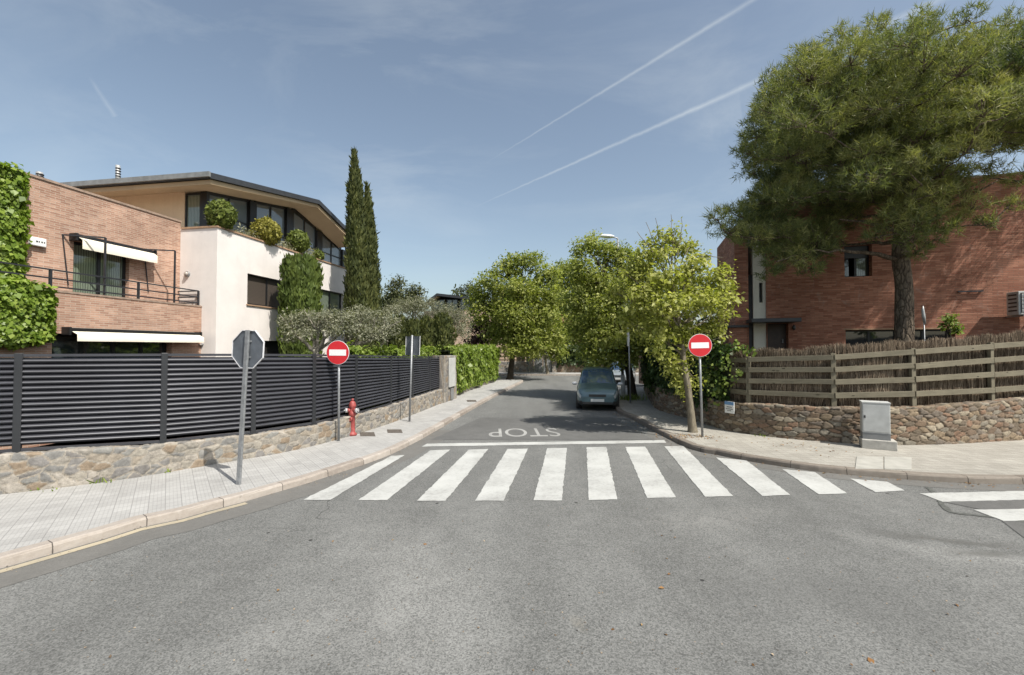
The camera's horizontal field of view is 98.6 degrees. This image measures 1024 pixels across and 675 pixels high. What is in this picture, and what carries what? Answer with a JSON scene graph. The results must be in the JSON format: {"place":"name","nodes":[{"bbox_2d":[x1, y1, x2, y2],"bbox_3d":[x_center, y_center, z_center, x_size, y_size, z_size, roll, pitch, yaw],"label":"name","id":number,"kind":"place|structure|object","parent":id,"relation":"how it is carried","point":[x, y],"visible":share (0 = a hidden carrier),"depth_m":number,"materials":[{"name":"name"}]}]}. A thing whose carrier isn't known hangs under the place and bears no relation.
{"place":"outdoors","nodes":[
{"label":"outdoors","id":0,"kind":"place"},
{"bbox_2d":[0,378,520,552],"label":"pavement","id":1,"kind":"structure","parent":0,"point":[30,517],"depth_m":7.60,"materials":[{"name":"concrete"}]},
{"bbox_2d":[0,389,442,494],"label":"stone wall","id":2,"kind":"structure","parent":1,"relation":"on","point":[25,471],"depth_m":8.36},
{"bbox_2d":[0,353,439,452],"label":"louvre fence","id":3,"kind":"object","parent":2,"relation":"on","point":[52,400],"visible":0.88,"depth_m":8.63,"materials":[{"name":"metal"}]},
{"bbox_2d":[232,330,264,484],"bbox_3d":[-4.659,1.220,7.694,0.675,2.709,0.112,0,-1,14],"label":"stop sign","id":4,"kind":"object","parent":1,"relation":"on","point":[248,346],"visible":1,"depth_m":7.70,"materials":[{"name":"metal"}]},
{"bbox_2d":[274,305,360,420],"bbox_3d":[-6.367,0.841,14.296,2.902,3.769,1.957,0,-1,0],"label":"olive tree","id":5,"kind":"object","parent":1,"relation":"on","point":[318,321],"visible":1,"depth_m":14.12,"materials":[{"name":"green plant"}]},
{"bbox_2d":[326,341,348,440],"bbox_3d":[-4.413,1.365,11.208,0.612,2.575,0.150,0,-1,7],"label":"no entry sign","id":6,"kind":"object","parent":1,"relation":"on","point":[337,352],"visible":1,"depth_m":11.18,"materials":[{"name":"metal"}]},
{"bbox_2d":[344,398,358,435],"bbox_3d":[-4.327,2.153,11.921,0.416,0.990,0.260,0,-1,0],"label":"fire hydrant","id":7,"kind":"object","parent":1,"relation":"on","point":[352,410],"visible":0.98,"depth_m":11.86,"materials":[{"name":"red metal"}]},
{"bbox_2d":[331,303,401,346],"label":"olive tree","id":8,"kind":"object","parent":1,"relation":"on","point":[367,326],"visible":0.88,"depth_m":14.57,"materials":[{"name":"green plant"}]},
{"bbox_2d":[360,432,374,435],"bbox_3d":[-3.968,2.650,12.077,0.376,0.008,0.711,0,-1,-21],"label":"utility cover","id":9,"kind":"object","parent":1,"relation":"on","point":[367,433],"visible":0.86,"depth_m":12.00,"materials":[{"name":"metal"}]},
{"bbox_2d":[380,302,408,344],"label":"olive tree","id":10,"kind":"object","parent":1,"relation":"on","point":[397,311],"visible":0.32,"depth_m":23.46,"materials":[{"name":"green plant"}]},
{"bbox_2d":[387,429,402,432],"bbox_3d":[-3.335,2.659,12.508,0.398,0.008,0.641,0,-1,-18],"label":"utility cover","id":11,"kind":"object","parent":1,"relation":"in","point":[394,430],"visible":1,"depth_m":12.42,"materials":[{"name":"metal"}]},
{"bbox_2d":[30,392,764,491],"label":"weeds","id":12,"kind":"object","parent":1,"relation":"on","point":[633,397],"visible":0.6,"depth_m":19.69,"materials":[{"name":"green plant"}]},
{"bbox_2d":[405,335,419,421],"bbox_3d":[-3.239,1.322,14.203,0.614,2.797,0.125,-1,-1,30],"label":"parking sign","id":13,"kind":"object","parent":1,"relation":"on","point":[412,345],"visible":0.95,"depth_m":14.20,"materials":[{"name":"metal"}]},
{"bbox_2d":[384,294,472,342],"bbox_3d":[-4.695,0.254,25.602,5.186,5.450,2.853,0,-1,0],"label":"olive tree","id":14,"kind":"object","parent":1,"relation":"on","point":[456,318],"visible":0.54,"depth_m":25.01,"materials":[{"name":"green plant"}]},
{"bbox_2d":[433,355,456,402],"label":"stone pier","id":15,"kind":"structure","parent":1,"relation":"on","point":[448,375],"depth_m":19.44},
{"bbox_2d":[448,358,455,386],"bbox_3d":[-2.707,1.567,19.887,0.050,1.300,0.900,0,-1,10],"label":"meter door","id":16,"kind":"structure","parent":15,"relation":"in","point":[452,361],"depth_m":19.86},
{"bbox_2d":[430,343,500,393],"bbox_3d":[-3.075,1.649,26.931,4.647,2.698,13.029,0,-1,0],"label":"ivy hedge","id":17,"kind":"object","parent":1,"relation":"on","point":[476,364],"visible":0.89,"depth_m":24.98,"materials":[{"name":"green plant"}]},
{"bbox_2d":[457,376,493,394],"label":"stone kerb wall","id":18,"kind":"structure","parent":1,"relation":"on","point":[474,387],"depth_m":25.37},
{"bbox_2d":[460,249,572,379],"bbox_3d":[0.387,-1.721,34.163,8.691,9.885,7.769,0,-1,0],"label":"street tree","id":19,"kind":"object","parent":1,"relation":"on","point":[511,314],"visible":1,"depth_m":32.41,"materials":[{"name":"green plant"}]},
{"bbox_2d":[0,375,1023,674],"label":"road","id":20,"kind":"structure","parent":0,"point":[916,561],"depth_m":4.62,"materials":[{"name":"asphalt"}]},
{"bbox_2d":[0,502,246,572],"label":"edge line","id":21,"kind":"object","parent":20,"relation":"on","point":[96,543],"visible":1,"depth_m":5.74,"materials":[{"name":"beige paint"}]},
{"bbox_2d":[0,430,451,587],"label":"gutter","id":22,"kind":"object","parent":20,"relation":"on","point":[26,572],"visible":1,"depth_m":6.20,"materials":[{"name":"concrete"}]},
{"bbox_2d":[0,378,522,568],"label":"kerb","id":23,"kind":"structure","parent":20,"relation":"on","point":[34,551],"depth_m":6.66,"materials":[{"name":"concrete"}]},
{"bbox_2d":[11,408,1023,670],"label":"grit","id":24,"kind":"object","parent":20,"relation":"on","point":[479,586],"visible":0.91,"depth_m":4.21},
{"bbox_2d":[431,417,652,439],"bbox_3d":[0.818,2.803,13.781,6.031,0.001,3.806,0,-1,0],"label":"road patch","id":25,"kind":"object","parent":20,"relation":"on","point":[589,428],"visible":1,"depth_m":13.37,"materials":[{"name":"asphalt"}]},
{"bbox_2d":[489,428,559,436],"bbox_3d":[0.344,2.782,12.924,2.050,0.001,1.250,0,-1,-3],"label":"stop lettering","id":26,"kind":"object","parent":25,"relation":"on","point":[524,431],"visible":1,"depth_m":12.73,"materials":[{"name":"paint"}]},
{"bbox_2d":[422,440,665,446],"bbox_3d":[0.913,2.750,11.454,6.404,0.001,0.357,0,-1,-4],"label":"stop line","id":27,"kind":"object","parent":20,"relation":"on","point":[546,443],"visible":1,"depth_m":11.41,"materials":[{"name":"white paint"}]},
{"bbox_2d":[498,374,638,375],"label":"kerb","id":28,"kind":"structure","parent":20,"relation":"on","point":[548,374],"depth_m":39.06,"materials":[{"name":"concrete"}]},
{"bbox_2d":[572,366,622,408],"bbox_3d":[3.719,2.137,19.227,2.070,1.674,3.968,0,-1,11],"label":"parked car","id":29,"kind":"object","parent":20,"relation":"on","point":[597,384],"visible":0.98,"depth_m":17.88,"materials":[{"name":"teal paint"}]},
{"bbox_2d":[304,446,903,500],"bbox_3d":[1.774,2.698,9.146,10.384,0.001,3.996,0,-1,0],"label":"zebra crossing","id":30,"kind":"object","parent":20,"relation":"on","point":[601,486],"visible":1,"depth_m":8.37,"materials":[{"name":"white paint"}]},
{"bbox_2d":[611,361,635,380],"bbox_3d":[7.753,2.467,31.275,2.130,1.554,4.318,0,-1,19],"label":"parked car","id":31,"kind":"object","parent":20,"relation":"on","point":[617,374],"visible":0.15,"depth_m":29.73,"materials":[{"name":"silver metal"}]},
{"bbox_2d":[277,415,1018,665],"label":"fallen leaves","id":32,"kind":"object","parent":20,"relation":"on","point":[870,660],"visible":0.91,"depth_m":8.40,"materials":[{"name":"brown plant"}]},
{"bbox_2d":[615,386,1023,483],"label":"kerb","id":33,"kind":"structure","parent":20,"relation":"on","point":[956,478],"depth_m":8.72,"materials":[{"name":"concrete"}]},
{"bbox_2d":[647,429,1023,490],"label":"gutter","id":34,"kind":"object","parent":20,"relation":"on","point":[996,487],"visible":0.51,"depth_m":8.32,"materials":[{"name":"concrete"}]},
{"bbox_2d":[920,491,1023,520],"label":"zebra crossing","id":35,"kind":"object","parent":20,"relation":"on","point":[1009,514],"visible":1,"depth_m":7.26,"materials":[{"name":"white paint"}]},
{"bbox_2d":[925,487,1023,522],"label":"tar seam","id":36,"kind":"object","parent":20,"relation":"on","point":[943,506],"visible":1,"depth_m":6.77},
{"bbox_2d":[948,500,1023,536],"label":"road patch","id":37,"kind":"object","parent":20,"relation":"on","point":[1017,526],"visible":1,"depth_m":6.94,"materials":[{"name":"paint"}]},
{"bbox_2d":[0,0,1023,329],"label":"sky","id":38,"kind":"structure","parent":0,"point":[479,129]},
{"bbox_2d":[529,356,533,371],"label":"gate pier","id":39,"kind":"structure","parent":0,"point":[531,365],"depth_m":41.78,"materials":[{"name":"grey stone"}]},
{"bbox_2d":[534,352,551,371],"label":"metal gate","id":40,"kind":"structure","parent":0,"point":[539,365],"depth_m":41.94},
{"bbox_2d":[498,372,638,373],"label":"pavement","id":41,"kind":"structure","parent":0,"point":[544,373],"depth_m":40.11,"materials":[{"name":"concrete"}]},
{"bbox_2d":[498,361,528,371],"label":"stone wall","id":42,"kind":"structure","parent":41,"relation":"on","point":[521,366],"depth_m":41.93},
{"bbox_2d":[499,350,527,361],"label":"wooden fence","id":43,"kind":"object","parent":42,"relation":"on","point":[504,359],"visible":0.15,"depth_m":42.04,"materials":[{"name":"brown wood"}]},
{"bbox_2d":[518,325,573,373],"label":"street tree","id":44,"kind":"object","parent":41,"relation":"on","point":[555,351],"visible":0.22,"depth_m":39.44,"materials":[{"name":"green plant"}]},
{"bbox_2d":[552,355,556,372],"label":"gate pier","id":45,"kind":"structure","parent":41,"relation":"on","point":[554,368],"depth_m":41.72,"materials":[{"name":"grey stone"}]},
{"bbox_2d":[557,361,638,372],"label":"stone wall","id":46,"kind":"structure","parent":41,"relation":"on","point":[566,368],"depth_m":41.77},
{"bbox_2d":[556,341,638,367],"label":"ivy hedge","id":47,"kind":"object","parent":46,"relation":"attached to","point":[572,360],"visible":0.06,"depth_m":41.50,"materials":[{"name":"green plant"}]},
{"bbox_2d":[619,387,1023,474],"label":"pavement","id":48,"kind":"structure","parent":0,"point":[1000,458],"depth_m":10.18,"materials":[{"name":"concrete"}]},
{"bbox_2d":[598,234,624,396],"bbox_3d":[4.787,-1.046,21.085,1.289,7.842,0.338,0,-1,0],"label":"street lamp","id":49,"kind":"object","parent":48,"relation":"on","point":[622,373],"visible":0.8,"depth_m":21.03,"materials":[{"name":"metal"}]},
{"bbox_2d":[552,228,676,397],"bbox_3d":[5.138,-1.167,21.436,5.002,8.226,5.677,-1,-2,38],"label":"street tree","id":50,"kind":"object","parent":48,"relation":"on","point":[598,331],"visible":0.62,"depth_m":20.58,"materials":[{"name":"green plant"}]},
{"bbox_2d":[627,332,630,402],"bbox_3d":[5.006,1.185,18.782,0.155,3.276,0.502,0,-1,9],"label":"sign post","id":51,"kind":"object","parent":48,"relation":"on","point":[628,341],"visible":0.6,"depth_m":18.76,"materials":[{"name":"metal"}]},
{"bbox_2d":[599,216,748,432],"bbox_3d":[4.652,-0.417,12.811,4.208,6.296,3.381,0,-1,0],"label":"street tree","id":52,"kind":"object","parent":48,"relation":"on","point":[708,295],"visible":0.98,"depth_m":12.37,"materials":[{"name":"green plant"}]},
{"bbox_2d":[688,334,711,436],"bbox_3d":[5.019,1.285,11.755,0.610,2.760,0.106,0,-1,7],"label":"no entry sign","id":53,"kind":"object","parent":48,"relation":"on","point":[699,345],"visible":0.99,"depth_m":11.73,"materials":[{"name":"metal"}]},
{"bbox_2d":[859,400,897,450],"bbox_3d":[8.669,2.074,10.445,0.650,1.102,0.420,-1,-1,31],"label":"utility cabinet","id":54,"kind":"object","parent":48,"relation":"on","point":[875,426],"visible":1,"depth_m":10.33,"materials":[{"name":"metal"}]},
{"bbox_2d":[855,456,911,469],"bbox_3d":[7.644,2.581,9.078,0.884,0.012,1.925,-1,-2,42],"label":"concrete cover","id":55,"kind":"object","parent":48,"relation":"on","point":[894,463],"visible":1,"depth_m":8.99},
{"bbox_2d":[937,312,964,337],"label":"sapling","id":56,"kind":"object","parent":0,"point":[949,319],"visible":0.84,"depth_m":13.57,"materials":[{"name":"green plant"}]},
{"label":"garden ground","id":57,"kind":"structure","parent":0,"visible":0},
{"bbox_2d":[0,171,203,449],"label":"brick house","id":58,"kind":"structure","parent":57,"relation":"on","point":[109,268],"depth_m":12.64,"materials":[{"name":"brown brick"}]},
{"bbox_2d":[0,161,34,278],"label":"climbing ivy","id":59,"kind":"object","parent":58,"relation":"attached to","point":[15,210],"visible":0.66,"depth_m":10.71,"materials":[{"name":"green plant"}]},
{"bbox_2d":[0,274,58,351],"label":"climbing ivy","id":60,"kind":"object","parent":58,"relation":"attached to","point":[28,314],"visible":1,"depth_m":10.14,"materials":[{"name":"green plant"}]},
{"bbox_2d":[28,237,46,247],"bbox_3d":[-12.169,-2.448,11.286,0.101,0.220,0.340,0,-1,10],"label":"alarm box","id":61,"kind":"object","parent":58,"relation":"attached to","point":[39,242],"visible":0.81,"depth_m":11.27,"materials":[{"name":"white plastic"}]},
{"bbox_2d":[73,241,125,296],"bbox_3d":[-12.124,-1.513,12.876,0.241,2.299,1.498,0,-1,10],"label":"balcony door","id":62,"kind":"structure","parent":58,"relation":"in","point":[85,261],"depth_m":12.84,"materials":[{"name":"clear glass"}]},
{"bbox_2d":[52,334,166,412],"bbox_3d":[-11.340,1.251,12.470,0.257,2.638,3.184,0,-1,10],"label":"garden door","id":63,"kind":"structure","parent":58,"relation":"in","point":[63,344],"depth_m":12.24,"materials":[{"name":"clear glass"}]},
{"bbox_2d":[60,165,346,356],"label":"white house","id":64,"kind":"structure","parent":57,"relation":"on","point":[232,276],"depth_m":16.49,"materials":[{"name":"paint"}]},
{"bbox_2d":[185,193,199,226],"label":"window","id":65,"kind":"structure","parent":64,"relation":"in","point":[192,200],"depth_m":16.48,"materials":[{"name":"grey glass"}]},
{"bbox_2d":[204,198,238,231],"bbox_3d":[-10.187,-4.305,15.407,1.050,1.176,1.080,0,-1,0],"label":"ball shrub","id":66,"kind":"object","parent":64,"relation":"on","point":[221,212],"visible":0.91,"depth_m":15.14,"materials":[{"name":"green plant"}]},
{"bbox_2d":[207,191,248,234],"bbox_3d":[-11.239,-4.651,17.423,0.327,2.442,2.036,0,-1,10],"label":"window","id":67,"kind":"structure","parent":64,"relation":"in","point":[241,204],"depth_m":18.00,"materials":[{"name":"grey glass"}]},
{"bbox_2d":[246,274,282,308],"bbox_3d":[-9.816,-1.770,17.574,0.390,1.204,2.416,0,-1,10],"label":"window","id":68,"kind":"structure","parent":64,"relation":"in","point":[261,291],"depth_m":17.37,"materials":[{"name":"glass"}]},
{"bbox_2d":[250,214,282,246],"bbox_3d":[-9.786,-4.221,17.565,1.258,1.331,1.236,0,-1,0],"label":"ball shrub","id":69,"kind":"object","parent":64,"relation":"on","point":[268,228],"visible":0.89,"depth_m":17.24,"materials":[{"name":"yellow plant"}]},
{"bbox_2d":[205,216,327,259],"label":"terrace plants","id":70,"kind":"object","parent":64,"relation":"on","point":[286,245],"visible":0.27,"depth_m":18.53,"materials":[{"name":"green plant"}]},
{"bbox_2d":[254,201,285,246],"bbox_3d":[-10.848,-4.805,19.727,0.312,2.852,1.946,0,-1,10],"label":"window","id":71,"kind":"structure","parent":64,"relation":"in","point":[277,213],"depth_m":20.02,"materials":[{"name":"grey glass"}]},
{"bbox_2d":[264,341,279,356],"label":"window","id":72,"kind":"structure","parent":64,"relation":"in","point":[271,347],"depth_m":17.89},
{"bbox_2d":[285,229,311,252],"bbox_3d":[-9.461,-4.243,19.494,1.111,1.105,1.062,0,-1,0],"label":"ball shrub","id":73,"kind":"object","parent":64,"relation":"on","point":[300,239],"visible":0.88,"depth_m":19.24,"materials":[{"name":"green plant"}]},
{"bbox_2d":[291,208,315,253],"bbox_3d":[-10.447,-4.795,22.079,0.305,2.938,1.900,0,-1,10],"label":"window","id":74,"kind":"structure","parent":64,"relation":"in","point":[300,222],"depth_m":22.24,"materials":[{"name":"grey glass"}]},
{"bbox_2d":[312,248,324,259],"bbox_3d":[-9.204,-3.948,20.990,0.616,0.624,0.582,-1,-2,40],"label":"ball shrub","id":75,"kind":"object","parent":64,"relation":"on","point":[319,254],"visible":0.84,"depth_m":20.85,"materials":[{"name":"green plant"}]},
{"bbox_2d":[320,290,340,320],"bbox_3d":[-9.089,-1.515,21.880,0.321,1.546,1.979,0,-1,10],"label":"window","id":76,"kind":"structure","parent":64,"relation":"in","point":[329,299],"depth_m":22.04,"materials":[{"name":"grey glass"}]},
{"bbox_2d":[322,234,340,265],"bbox_3d":[-10.048,-4.474,24.412,0.320,2.401,1.993,0,-1,10],"label":"window","id":77,"kind":"structure","parent":64,"relation":"in","point":[333,251],"depth_m":24.40,"materials":[{"name":"grey glass"}]},
{"bbox_2d":[276,252,324,356],"bbox_3d":[-8.464,-0.274,17.625,1.702,6.238,1.634,0,-1,0],"label":"clipped conifer","id":78,"kind":"object","parent":57,"relation":"on","point":[301,283],"visible":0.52,"depth_m":17.07,"materials":[{"name":"green plant"}]},
{"bbox_2d":[341,146,377,353],"bbox_3d":[-7.169,-3.174,21.076,1.836,12.202,1.792,-1,-1,25],"label":"cypress tree","id":79,"kind":"object","parent":57,"relation":"on","point":[358,278],"visible":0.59,"depth_m":20.73,"materials":[{"name":"green plant"}]},
{"bbox_2d":[363,180,382,351],"bbox_3d":[-6.923,-2.425,21.533,1.656,10.720,1.517,0,-1,0],"label":"cypress tree","id":80,"kind":"object","parent":57,"relation":"on","point":[372,233],"visible":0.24,"depth_m":21.44,"materials":[{"name":"green plant"}]},
{"bbox_2d":[335,340,440,416],"bbox_3d":[-4.305,1.539,16.912,1.186,2.815,7.986,0,-1,10],"label":"garden hedge","id":81,"kind":"object","parent":57,"relation":"on","point":[386,350],"visible":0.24,"depth_m":15.58,"materials":[{"name":"green plant"}]},
{"bbox_2d":[386,313,407,351],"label":"clipped conifer","id":82,"kind":"object","parent":57,"relation":"on","point":[398,341],"visible":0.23,"depth_m":20.15,"materials":[{"name":"green plant"}]},
{"bbox_2d":[404,317,425,349],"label":"clipped conifer","id":83,"kind":"object","parent":57,"relation":"on","point":[413,326],"visible":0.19,"depth_m":20.49,"materials":[{"name":"green plant"}]},
{"bbox_2d":[419,314,438,351],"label":"clipped conifer","id":84,"kind":"object","parent":57,"relation":"on","point":[428,327],"visible":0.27,"depth_m":20.87,"materials":[{"name":"green plant"}]},
{"bbox_2d":[431,311,458,371],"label":"clipped conifer","id":85,"kind":"object","parent":57,"relation":"on","point":[445,329],"visible":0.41,"depth_m":21.18,"materials":[{"name":"green plant"}]},
{"bbox_2d":[456,316,501,344],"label":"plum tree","id":86,"kind":"object","parent":57,"relation":"on","point":[475,340],"visible":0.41,"depth_m":34.74,"materials":[{"name":"brown plant"}]},
{"label":"garden ground","id":87,"kind":"structure","parent":0,"visible":0},
{"bbox_2d":[380,274,419,313],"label":"pine","id":88,"kind":"object","parent":87,"relation":"on","point":[394,294],"visible":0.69,"depth_m":57.47,"materials":[{"name":"green plant"}]},
{"bbox_2d":[399,282,428,317],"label":"pine","id":89,"kind":"object","parent":87,"relation":"on","point":[411,288],"visible":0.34,"depth_m":59.59,"materials":[{"name":"green plant"}]},
{"bbox_2d":[450,280,488,300],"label":"pine","id":90,"kind":"object","parent":87,"relation":"on","point":[461,289],"visible":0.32,"depth_m":74.83,"materials":[{"name":"green plant"}]},
{"bbox_2d":[425,293,525,358],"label":"loft house","id":91,"kind":"structure","parent":87,"relation":"on","point":[447,298],"depth_m":45.42,"materials":[{"name":"grey paint"}]},
{"bbox_2d":[433,299,444,310],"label":"window","id":92,"kind":"structure","parent":91,"relation":"in","point":[440,300],"depth_m":45.85,"materials":[{"name":"grey glass"}]},
{"bbox_2d":[447,299,457,310],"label":"window","id":93,"kind":"structure","parent":91,"relation":"in","point":[449,301],"depth_m":45.62,"materials":[{"name":"grey glass"}]},
{"bbox_2d":[460,299,480,310],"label":"window","id":94,"kind":"structure","parent":91,"relation":"in","point":[461,300],"depth_m":45.45,"materials":[{"name":"grey glass"}]},
{"bbox_2d":[540,257,603,346],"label":"garden tree","id":95,"kind":"object","parent":87,"relation":"on","point":[565,283],"visible":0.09,"depth_m":43.19,"materials":[{"name":"green plant"}]},
{"label":"garden ground","id":96,"kind":"structure","parent":0,"visible":0},
{"bbox_2d":[684,311,717,343],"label":"garden tree","id":97,"kind":"object","parent":96,"relation":"on","point":[705,326],"visible":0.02,"depth_m":24.75,"materials":[{"name":"green plant"}]},
{"bbox_2d":[644,381,1023,444],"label":"stone wall","id":98,"kind":"structure","parent":96,"relation":"on","point":[996,419],"depth_m":11.18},
{"bbox_2d":[639,333,745,411],"bbox_3d":[6.620,1.164,18.583,2.368,2.679,12.078,0,-1,7],"label":"ivy hedge","id":99,"kind":"object","parent":98,"relation":"on","point":[650,374],"visible":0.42,"depth_m":14.00,"materials":[{"name":"green plant"}]},
{"bbox_2d":[725,401,733,413],"bbox_3d":[6.190,1.988,12.528,0.024,0.330,0.300,1,-1,-25],"label":"wall plaque","id":100,"kind":"object","parent":98,"relation":"attached to","point":[729,406],"depth_m":12.52,"materials":[{"name":"white plastic"}]},
{"bbox_2d":[708,341,1023,406],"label":"wooden fence","id":101,"kind":"object","parent":98,"relation":"on","point":[912,379],"visible":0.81,"depth_m":11.20,"materials":[{"name":"brown wood"}]},
{"bbox_2d":[688,335,756,405],"bbox_3d":[6.001,0.847,12.706,1.285,2.327,1.694,0,-1,-11],"label":"trailing ivy","id":102,"kind":"object","parent":101,"relation":"attached to","point":[738,372],"visible":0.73,"depth_m":12.69,"materials":[{"name":"green plant"}]},
{"bbox_2d":[724,329,1023,406],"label":"brushwood screen","id":103,"kind":"object","parent":101,"relation":"attached to","point":[894,345],"visible":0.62,"depth_m":11.37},
{"bbox_2d":[698,0,1023,341],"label":"pine tree","id":104,"kind":"object","parent":96,"relation":"on","point":[854,132],"visible":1,"depth_m":12.71,"materials":[{"name":"green plant"}]},
{"bbox_2d":[717,172,1023,352],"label":"red brick house","id":105,"kind":"structure","parent":96,"relation":"on","point":[974,276],"depth_m":16.24,"materials":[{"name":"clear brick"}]},
{"bbox_2d":[759,283,761,302],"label":"window","id":106,"kind":"structure","parent":105,"relation":"in","point":[760,284],"depth_m":17.51,"materials":[{"name":"black glass"}]},
{"bbox_2d":[767,324,785,349],"bbox_3d":[10.401,0.724,17.339,0.719,2.531,0.124,0,-1,16],"label":"door","id":107,"kind":"structure","parent":105,"relation":"in","point":[776,333],"depth_m":17.35,"materials":[{"name":"metal"}]},
{"bbox_2d":[844,246,868,276],"bbox_3d":[12.969,-2.850,16.641,0.870,1.177,0.201,0,-1,12],"label":"window","id":108,"kind":"structure","parent":105,"relation":"in","point":[860,261],"depth_m":16.60,"materials":[{"name":"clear glass"}]},
{"bbox_2d":[844,328,949,345],"bbox_3d":[14.130,0.063,16.224,3.405,0.798,0.500,0,-1,16],"label":"window","id":109,"kind":"structure","parent":105,"relation":"in","point":[867,335],"depth_m":16.36,"materials":[{"name":"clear glass"}]},
{"bbox_2d":[1006,291,1023,317],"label":"air conditioner","id":110,"kind":"object","parent":105,"relation":"attached to","point":[1015,304],"visible":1,"depth_m":14.60,"materials":[{"name":"metal"}]},
{"bbox_2d":[921,306,925,340],"bbox_3d":[12.555,0.868,13.381,0.111,3.666,0.088,-1,-1,29],"label":"folded parasol","id":111,"kind":"object","parent":96,"relation":"on","point":[923,316],"visible":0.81,"depth_m":13.39,"materials":[{"name":"fabric"}]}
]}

